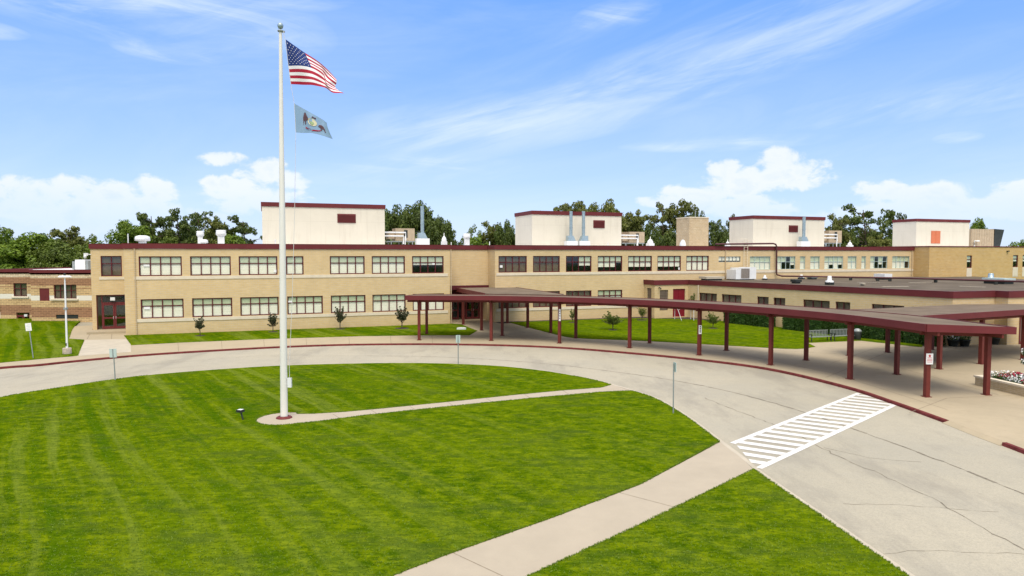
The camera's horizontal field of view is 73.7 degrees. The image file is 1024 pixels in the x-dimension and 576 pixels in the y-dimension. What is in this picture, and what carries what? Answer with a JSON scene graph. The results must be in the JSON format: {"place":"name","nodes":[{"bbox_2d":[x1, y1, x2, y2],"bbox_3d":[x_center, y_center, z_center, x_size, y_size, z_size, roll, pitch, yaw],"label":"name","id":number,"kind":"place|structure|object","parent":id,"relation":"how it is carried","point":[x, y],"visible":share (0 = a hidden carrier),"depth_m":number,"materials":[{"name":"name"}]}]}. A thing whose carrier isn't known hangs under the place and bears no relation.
{"place":"outdoors","nodes":[
{"label":"outdoors","id":0,"kind":"place"},
{"bbox_2d":[0,318,83,362],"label":"lawn","id":1,"kind":"structure","parent":0,"point":[48,339],"depth_m":59.10,"materials":[{"name":"plant"}]},
{"bbox_2d":[58,273,71,353],"bbox_3d":[-33.455,1.922,51.211,0.840,6.080,0.600,0,3,0],"label":"street lamp","id":2,"kind":"object","parent":1,"relation":"on","point":[67,350],"visible":1,"depth_m":51.14,"materials":[{"name":"metal"}]},
{"bbox_2d":[78,339,130,355],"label":"walk","id":3,"kind":"structure","parent":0,"point":[94,347],"depth_m":55.40,"materials":[{"name":"concrete"}]},
{"bbox_2d":[124,324,476,344],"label":"lawn","id":4,"kind":"structure","parent":0,"point":[433,329],"depth_m":64.31,"materials":[{"name":"plant"}]},
{"bbox_2d":[395,306,408,328],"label":"sapling","id":5,"kind":"object","parent":4,"relation":"on","point":[403,316],"visible":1,"depth_m":68.54,"materials":[{"name":"green plant"}]},
{"bbox_2d":[257,384,629,424],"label":"path","id":6,"kind":"structure","parent":0,"point":[272,419],"depth_m":33.19,"materials":[{"name":"concrete"}]},
{"bbox_2d":[276,22,295,419],"bbox_3d":[-10.294,-2.945,30.921,1.040,17.817,0.715,-1,3,-23],"label":"flagpole","id":7,"kind":"object","parent":6,"relation":"on","point":[285,382],"visible":1,"depth_m":30.83,"materials":[{"name":"metal"}]},
{"bbox_2d":[294,103,331,138],"bbox_3d":[-8.894,-7.469,30.552,1.691,1.582,0.274,0,3,0],"label":"flag","id":8,"kind":"object","parent":7,"relation":"attached to","point":[306,121],"visible":1,"depth_m":30.61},
{"bbox_2d":[286,40,342,92],"bbox_3d":[-8.770,-9.856,30.504,2.595,2.438,0.594,0,3,5],"label":"flag","id":9,"kind":"object","parent":7,"relation":"attached to","point":[305,69],"visible":1,"depth_m":30.39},
{"bbox_2d":[0,363,909,575],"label":"lawn","id":10,"kind":"structure","parent":0,"point":[491,384],"depth_m":24.55,"materials":[{"name":"plant"}]},
{"bbox_2d":[0,315,1023,575],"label":"road","id":11,"kind":"structure","parent":0,"point":[914,493],"depth_m":28.41,"materials":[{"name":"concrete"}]},
{"bbox_2d":[1,363,914,575],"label":"kerb","id":12,"kind":"structure","parent":11,"relation":"on","point":[747,461],"depth_m":23.05,"materials":[{"name":"concrete"}]},
{"bbox_2d":[0,343,947,421],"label":"kerb","id":13,"kind":"structure","parent":11,"relation":"on","point":[926,414],"depth_m":49.76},
{"bbox_2d":[943,421,1003,445],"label":"dropped kerb","id":14,"kind":"structure","parent":11,"relation":"on","point":[975,433],"depth_m":28.82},
{"bbox_2d":[0,304,1023,448],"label":"pavement","id":15,"kind":"structure","parent":0,"point":[1000,416],"depth_m":48.64,"materials":[{"name":"concrete"}]},
{"bbox_2d":[457,287,565,332],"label":"covered walkway","id":16,"kind":"structure","parent":15,"relation":"on","point":[504,291],"depth_m":68.05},
{"bbox_2d":[87,329,1010,575],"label":"paving joints","id":17,"kind":"object","parent":15,"relation":"on","point":[736,353],"visible":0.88,"depth_m":38.41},
{"bbox_2d":[405,294,1016,397],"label":"covered walkway","id":18,"kind":"structure","parent":15,"relation":"on","point":[927,327],"depth_m":46.03,"materials":[{"name":"metal"}]},
{"bbox_2d":[497,317,946,346],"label":"mulch bed","id":19,"kind":"object","parent":15,"relation":"on","point":[625,317],"visible":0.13,"depth_m":79.44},
{"bbox_2d":[757,315,775,327],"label":"hedge","id":20,"kind":"object","parent":19,"relation":"on","point":[763,320],"visible":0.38,"depth_m":70.01,"materials":[{"name":"green plant"}]},
{"bbox_2d":[781,317,794,329],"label":"hedge","id":21,"kind":"object","parent":19,"relation":"on","point":[788,323],"visible":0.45,"depth_m":67.42,"materials":[{"name":"green plant"}]},
{"bbox_2d":[809,320,822,332],"bbox_3d":[29.222,3.534,65.098,1.300,1.595,1.643,-2,3,-31],"label":"hedge","id":22,"kind":"object","parent":19,"relation":"on","point":[815,324],"visible":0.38,"depth_m":64.82,"materials":[{"name":"green plant"}]},
{"bbox_2d":[822,321,838,334],"bbox_3d":[29.997,3.622,63.799,1.300,1.544,1.643,-2,3,-31],"label":"hedge","id":23,"kind":"object","parent":19,"relation":"on","point":[827,326],"visible":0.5,"depth_m":63.56,"materials":[{"name":"green plant"}]},
{"bbox_2d":[868,326,884,339],"bbox_3d":[32.271,3.803,59.938,1.300,1.567,1.643,-2,3,-31],"label":"hedge","id":24,"kind":"object","parent":19,"relation":"on","point":[876,333],"visible":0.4,"depth_m":59.65,"materials":[{"name":"green plant"}]},
{"bbox_2d":[902,331,921,343],"bbox_3d":[33.796,3.997,57.360,1.300,1.425,1.643,-2,3,-31],"label":"hedge","id":25,"kind":"object","parent":19,"relation":"on","point":[911,337],"visible":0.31,"depth_m":57.08,"materials":[{"name":"green plant"}]},
{"bbox_2d":[643,276,1023,345],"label":"school wing","id":26,"kind":"structure","parent":15,"relation":"on","point":[845,293],"depth_m":68.22,"materials":[{"name":"brick"}]},
{"bbox_2d":[673,289,684,316],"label":"door","id":27,"kind":"structure","parent":26,"relation":"in","point":[679,294],"depth_m":80.81,"materials":[{"name":"red metal"}]},
{"bbox_2d":[726,267,755,279],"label":"air conditioner","id":28,"kind":"object","parent":26,"relation":"on","point":[741,273],"visible":0.99,"depth_m":83.78,"materials":[{"name":"white metal"}]},
{"bbox_2d":[804,299,829,307],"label":"window","id":29,"kind":"structure","parent":26,"relation":"in","point":[809,303],"depth_m":66.58,"materials":[{"name":"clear glass"}]},
{"bbox_2d":[715,243,1023,284],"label":"rooftop pipe","id":30,"kind":"object","parent":26,"relation":"on","point":[934,279],"visible":1,"depth_m":80.48,"materials":[{"name":"metal"}]},
{"bbox_2d":[845,304,1023,369],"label":"covered walkway","id":31,"kind":"structure","parent":15,"relation":"on","point":[981,313],"depth_m":47.08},
{"bbox_2d":[883,219,1023,278],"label":"brick building","id":32,"kind":"structure","parent":15,"relation":"on","point":[943,248],"depth_m":99.11,"materials":[{"name":"beige brick"}]},
{"bbox_2d":[969,229,1003,245],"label":"cooling unit","id":33,"kind":"object","parent":32,"relation":"on","point":[985,237],"visible":0.57,"depth_m":111.00,"materials":[{"name":"beige metal"}]},
{"bbox_2d":[973,375,1023,395],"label":"raised planter","id":34,"kind":"object","parent":15,"relation":"on","point":[1007,386],"visible":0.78,"depth_m":37.34,"materials":[{"name":"concrete"}]},
{"bbox_2d":[0,0,1023,248],"label":"sky","id":35,"kind":"structure","parent":0,"point":[476,111],"materials":[{"name":"blue"}]},
{"bbox_2d":[394,442,752,575],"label":"path","id":36,"kind":"structure","parent":0,"point":[525,551],"depth_m":18.89,"materials":[{"name":"concrete"}]},
{"bbox_2d":[509,318,922,348],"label":"lawn","id":37,"kind":"structure","parent":0,"point":[675,330],"depth_m":64.31,"materials":[{"name":"plant"}]},
{"bbox_2d":[602,311,622,329],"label":"sapling","id":38,"kind":"object","parent":37,"relation":"on","point":[613,320],"visible":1,"depth_m":67.31,"materials":[{"name":"green plant"}]},
{"bbox_2d":[530,469,907,575],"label":"lawn","id":39,"kind":"structure","parent":0,"point":[720,526],"depth_m":17.62,"materials":[{"name":"plant"}]},
{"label":"lawn","id":40,"kind":"structure","parent":0,"visible":0},
{"bbox_2d":[0,227,11,266],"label":"bushy tree","id":41,"kind":"object","parent":40,"relation":"on","point":[6,237],"visible":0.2,"depth_m":109.10,"materials":[{"name":"green plant"}]},
{"bbox_2d":[0,243,37,268],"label":"bushy tree","id":42,"kind":"object","parent":40,"relation":"on","point":[7,250],"visible":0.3,"depth_m":96.57,"materials":[{"name":"green plant"}]},
{"bbox_2d":[0,232,59,268],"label":"bushy tree","id":43,"kind":"object","parent":40,"relation":"on","point":[24,243],"visible":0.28,"depth_m":97.64,"materials":[{"name":"green plant"}]},
{"bbox_2d":[25,239,89,267],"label":"broadleaf tree","id":44,"kind":"object","parent":40,"relation":"on","point":[62,252],"visible":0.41,"depth_m":96.45,"materials":[{"name":"green plant"}]},
{"bbox_2d":[47,226,90,256],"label":"pine tree","id":45,"kind":"object","parent":40,"relation":"on","point":[72,238],"visible":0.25,"depth_m":119.07,"materials":[{"name":"green plant"}]},
{"bbox_2d":[73,234,114,259],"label":"broadleaf tree","id":46,"kind":"object","parent":40,"relation":"on","point":[78,247],"visible":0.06,"depth_m":115.17,"materials":[{"name":"green plant"}]},
{"bbox_2d":[104,219,153,243],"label":"bushy tree","id":47,"kind":"object","parent":40,"relation":"on","point":[125,228],"visible":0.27,"depth_m":116.63,"materials":[{"name":"green plant"}]},
{"bbox_2d":[136,212,171,242],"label":"pine tree","id":48,"kind":"object","parent":40,"relation":"on","point":[143,219],"visible":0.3,"depth_m":125.20,"materials":[{"name":"green plant"}]},
{"bbox_2d":[155,208,202,242],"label":"pine tree","id":49,"kind":"object","parent":40,"relation":"on","point":[172,218],"visible":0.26,"depth_m":127.87,"materials":[{"name":"green plant"}]},
{"bbox_2d":[180,211,221,242],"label":"pine tree","id":50,"kind":"object","parent":40,"relation":"on","point":[196,218],"visible":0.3,"depth_m":125.58,"materials":[{"name":"green plant"}]},
{"bbox_2d":[194,215,229,243],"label":"pine tree","id":51,"kind":"object","parent":40,"relation":"on","point":[215,226],"visible":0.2,"depth_m":120.58,"materials":[{"name":"green plant"}]},
{"bbox_2d":[216,233,246,243],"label":"bushy tree","id":52,"kind":"object","parent":40,"relation":"on","point":[234,239],"visible":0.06,"depth_m":111.02,"materials":[{"name":"green plant"}]},
{"bbox_2d":[223,214,261,243],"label":"pine tree","id":53,"kind":"object","parent":40,"relation":"on","point":[244,228],"visible":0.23,"depth_m":126.09,"materials":[{"name":"green plant"}]},
{"bbox_2d":[385,204,413,244],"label":"broadleaf tree","id":54,"kind":"object","parent":40,"relation":"on","point":[393,220],"visible":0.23,"depth_m":126.60,"materials":[{"name":"green plant"}]},
{"bbox_2d":[398,200,445,244],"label":"broadleaf tree","id":55,"kind":"object","parent":40,"relation":"on","point":[415,221],"visible":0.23,"depth_m":127.62,"materials":[{"name":"green plant"}]},
{"bbox_2d":[426,217,459,244],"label":"broadleaf tree","id":56,"kind":"object","parent":40,"relation":"on","point":[437,233],"visible":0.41,"depth_m":122.32,"materials":[{"name":"green plant"}]},
{"bbox_2d":[481,220,498,244],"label":"tree","id":57,"kind":"object","parent":40,"relation":"on","point":[489,236],"visible":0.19,"depth_m":126.47,"materials":[{"name":"green plant"}]},
{"bbox_2d":[493,219,514,244],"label":"broadleaf tree","id":58,"kind":"object","parent":40,"relation":"on","point":[505,235],"visible":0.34,"depth_m":122.82,"materials":[{"name":"green plant"}]},
{"bbox_2d":[553,201,591,211],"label":"tree","id":59,"kind":"object","parent":40,"relation":"on","point":[565,207],"visible":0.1,"depth_m":134.02,"materials":[{"name":"green plant"}]},
{"bbox_2d":[621,209,645,245],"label":"tree","id":60,"kind":"object","parent":40,"relation":"on","point":[637,220],"visible":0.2,"depth_m":124.93,"materials":[{"name":"green plant"}]},
{"bbox_2d":[631,223,661,245],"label":"broadleaf tree","id":61,"kind":"object","parent":40,"relation":"on","point":[654,234],"visible":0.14,"depth_m":121.00,"materials":[{"name":"green plant"}]},
{"bbox_2d":[644,202,674,238],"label":"tree","id":62,"kind":"object","parent":40,"relation":"on","point":[654,220],"visible":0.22,"depth_m":127.69,"materials":[{"name":"green plant"}]},
{"bbox_2d":[658,229,675,245],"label":"broadleaf tree","id":63,"kind":"object","parent":40,"relation":"on","point":[666,239],"visible":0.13,"depth_m":116.59,"materials":[{"name":"green plant"}]},
{"bbox_2d":[663,198,699,235],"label":"tree","id":64,"kind":"object","parent":40,"relation":"on","point":[684,208],"visible":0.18,"depth_m":128.27,"materials":[{"name":"green plant"}]},
{"bbox_2d":[709,225,728,245],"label":"broadleaf tree","id":65,"kind":"object","parent":40,"relation":"on","point":[720,236],"visible":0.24,"depth_m":125.12,"materials":[{"name":"green plant"}]},
{"label":"ground","id":66,"kind":"structure","parent":0,"visible":0},
{"bbox_2d":[0,267,91,321],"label":"brick annex","id":67,"kind":"object","parent":66,"relation":"on","point":[35,294],"visible":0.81,"depth_m":76.43,"materials":[{"name":"beige brick"}]},
{"bbox_2d":[14,283,26,295],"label":"window","id":68,"kind":"structure","parent":67,"relation":"in","point":[21,288],"depth_m":79.73,"materials":[{"name":"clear glass"}]},
{"bbox_2d":[54,285,76,298],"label":"window","id":69,"kind":"structure","parent":67,"relation":"in","point":[71,293],"depth_m":76.52,"materials":[{"name":"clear glass"}]},
{"bbox_2d":[72,260,90,269],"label":"air conditioner","id":70,"kind":"object","parent":67,"relation":"on","point":[81,264],"visible":0.75,"depth_m":80.04,"materials":[{"name":"white metal"}]},
{"bbox_2d":[83,202,914,334],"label":"school building","id":71,"kind":"structure","parent":66,"relation":"on","point":[352,262],"depth_m":72.88,"materials":[{"name":"beige brick"}]},
{"bbox_2d":[101,256,121,275],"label":"window","id":72,"kind":"structure","parent":71,"relation":"in","point":[110,265],"depth_m":66.31,"materials":[{"name":"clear glass"}]},
{"bbox_2d":[139,256,181,275],"bbox_3d":[-32.854,-2.046,63.875,3.606,1.830,0.100,-1,3,-20],"label":"window","id":73,"kind":"structure","parent":71,"relation":"in","point":[159,265],"depth_m":63.89,"materials":[{"name":"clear glass"}]},
{"bbox_2d":[141,299,183,318],"bbox_3d":[-32.794,1.923,64.095,3.604,1.800,0.100,-1,3,-20],"label":"window","id":74,"kind":"structure","parent":71,"relation":"in","point":[159,308],"depth_m":64.11,"materials":[{"name":"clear glass"}]},
{"bbox_2d":[190,256,230,275],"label":"window","id":75,"kind":"structure","parent":71,"relation":"in","point":[203,265],"depth_m":65.34,"materials":[{"name":"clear glass"}]},
{"bbox_2d":[192,298,231,316],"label":"window","id":76,"kind":"structure","parent":71,"relation":"in","point":[206,307],"depth_m":65.55,"materials":[{"name":"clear glass"}]},
{"bbox_2d":[239,256,277,274],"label":"window","id":77,"kind":"structure","parent":71,"relation":"in","point":[248,265],"depth_m":66.79,"materials":[{"name":"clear glass"}]},
{"bbox_2d":[240,297,278,315],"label":"window","id":78,"kind":"structure","parent":71,"relation":"in","point":[251,306],"depth_m":67.01,"materials":[{"name":"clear glass"}]},
{"bbox_2d":[286,256,303,274],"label":"window","id":79,"kind":"structure","parent":71,"relation":"in","point":[294,267],"depth_m":67.98,"materials":[{"name":"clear glass"}]},
{"bbox_2d":[287,296,322,313],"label":"window","id":80,"kind":"structure","parent":71,"relation":"in","point":[299,304],"depth_m":68.50,"materials":[{"name":"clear glass"}]},
{"bbox_2d":[330,256,364,273],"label":"window","id":81,"kind":"structure","parent":71,"relation":"in","point":[338,264],"depth_m":69.71,"materials":[{"name":"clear glass"}]},
{"bbox_2d":[331,295,365,312],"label":"window","id":82,"kind":"structure","parent":71,"relation":"in","point":[351,303],"depth_m":69.97,"materials":[{"name":"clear glass"}]},
{"bbox_2d":[372,256,404,273],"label":"window","id":83,"kind":"structure","parent":71,"relation":"in","point":[380,264],"depth_m":71.15,"materials":[{"name":"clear glass"}]},
{"bbox_2d":[372,294,405,311],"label":"window","id":84,"kind":"structure","parent":71,"relation":"in","point":[387,302],"depth_m":71.35,"materials":[{"name":"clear glass"}]},
{"bbox_2d":[385,228,414,244],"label":"air handler","id":85,"kind":"object","parent":71,"relation":"on","point":[402,235],"visible":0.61,"depth_m":78.39,"materials":[{"name":"beige metal"}]},
{"bbox_2d":[415,206,429,244],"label":"exhaust flue","id":86,"kind":"object","parent":71,"relation":"on","point":[421,239],"visible":0.96,"depth_m":75.68,"materials":[{"name":"white metal"}]},
{"bbox_2d":[412,256,443,272],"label":"window","id":87,"kind":"structure","parent":71,"relation":"in","point":[416,260],"depth_m":72.56,"materials":[{"name":"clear glass"}]},
{"bbox_2d":[413,293,443,310],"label":"window","id":88,"kind":"structure","parent":71,"relation":"in","point":[431,305],"depth_m":72.97,"materials":[{"name":"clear glass"}]},
{"bbox_2d":[499,256,526,272],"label":"window","id":89,"kind":"structure","parent":71,"relation":"in","point":[510,263],"depth_m":75.93,"materials":[{"name":"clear glass"}]},
{"bbox_2d":[533,256,559,271],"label":"window","id":90,"kind":"structure","parent":71,"relation":"in","point":[540,263],"depth_m":77.33,"materials":[{"name":"clear glass"}]},
{"bbox_2d":[564,211,577,244],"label":"exhaust flue","id":91,"kind":"object","parent":71,"relation":"on","point":[570,239],"visible":0.96,"depth_m":81.93,"materials":[{"name":"white metal"}]},
{"bbox_2d":[566,256,590,271],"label":"window","id":92,"kind":"structure","parent":71,"relation":"in","point":[582,260],"depth_m":78.82,"materials":[{"name":"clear glass"}]},
{"bbox_2d":[566,290,590,305],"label":"window","id":93,"kind":"structure","parent":71,"relation":"in","point":[585,292],"depth_m":78.88,"materials":[{"name":"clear glass"}]},
{"bbox_2d":[578,211,589,244],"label":"exhaust flue","id":94,"kind":"object","parent":71,"relation":"on","point":[583,239],"visible":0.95,"depth_m":82.48,"materials":[{"name":"white metal"}]},
{"bbox_2d":[598,256,621,271],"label":"window","id":95,"kind":"structure","parent":71,"relation":"in","point":[603,261],"depth_m":79.96,"materials":[{"name":"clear glass"}]},
{"bbox_2d":[598,290,621,305],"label":"window","id":96,"kind":"structure","parent":71,"relation":"in","point":[601,293],"depth_m":80.20,"materials":[{"name":"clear glass"}]},
{"bbox_2d":[621,232,644,245],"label":"air handler","id":97,"kind":"object","parent":71,"relation":"on","point":[636,238],"visible":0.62,"depth_m":88.78,"materials":[{"name":"beige metal"}]},
{"bbox_2d":[628,256,651,270],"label":"window","id":98,"kind":"structure","parent":71,"relation":"in","point":[633,261],"depth_m":81.36,"materials":[{"name":"white glass"}]},
{"bbox_2d":[657,256,680,270],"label":"window","id":99,"kind":"structure","parent":71,"relation":"in","point":[662,261],"depth_m":82.74,"materials":[{"name":"white glass"}]},
{"bbox_2d":[676,209,708,245],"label":"chimney","id":100,"kind":"object","parent":71,"relation":"on","point":[692,231],"visible":0.96,"depth_m":93.46,"materials":[{"name":"brick"}]},
{"bbox_2d":[686,256,708,270],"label":"window","id":101,"kind":"structure","parent":71,"relation":"in","point":[693,263],"depth_m":84.15,"materials":[{"name":"white glass"}]},
{"bbox_2d":[750,256,769,269],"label":"window","id":102,"kind":"structure","parent":71,"relation":"in","point":[760,262],"depth_m":87.47,"materials":[{"name":"white glass"}]},
{"bbox_2d":[777,256,794,268],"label":"window","id":103,"kind":"structure","parent":71,"relation":"in","point":[780,259],"depth_m":88.73,"materials":[{"name":"white glass"}]},
{"bbox_2d":[797,217,809,245],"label":"exhaust flue","id":104,"kind":"object","parent":71,"relation":"on","point":[803,240],"visible":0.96,"depth_m":93.97,"materials":[{"name":"white metal"}]},
{"bbox_2d":[824,230,841,246],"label":"air handler","id":105,"kind":"object","parent":71,"relation":"on","point":[832,237],"visible":0.65,"depth_m":100.09,"materials":[{"name":"beige metal"}]},
{"bbox_2d":[824,256,842,268],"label":"window","id":106,"kind":"structure","parent":71,"relation":"in","point":[835,261],"depth_m":91.52,"materials":[{"name":"white glass"}]},
{"bbox_2d":[892,256,908,267],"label":"window","id":107,"kind":"structure","parent":71,"relation":"in","point":[899,261],"depth_m":95.61,"materials":[{"name":"white glass"}]},
{"bbox_2d":[824,213,852,246],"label":"broadleaf tree","id":108,"kind":"object","parent":66,"relation":"on","point":[837,224],"visible":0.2,"depth_m":124.31,"materials":[{"name":"green plant"}]},
{"bbox_2d":[837,226,859,246],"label":"broadleaf tree","id":109,"kind":"object","parent":66,"relation":"on","point":[855,241],"visible":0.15,"depth_m":124.43,"materials":[{"name":"green plant"}]},
{"bbox_2d":[841,203,891,246],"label":"broadleaf tree","id":110,"kind":"object","parent":66,"relation":"on","point":[855,221],"visible":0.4,"depth_m":126.80,"materials":[{"name":"green plant"}]},
{"bbox_2d":[861,233,891,246],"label":"pine tree","id":111,"kind":"object","parent":66,"relation":"on","point":[878,242],"visible":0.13,"depth_m":117.33,"materials":[{"name":"green plant"}]},
{"bbox_2d":[876,208,906,245],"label":"broadleaf tree","id":112,"kind":"object","parent":66,"relation":"on","point":[891,217],"visible":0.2,"depth_m":129.37,"materials":[{"name":"green plant"}]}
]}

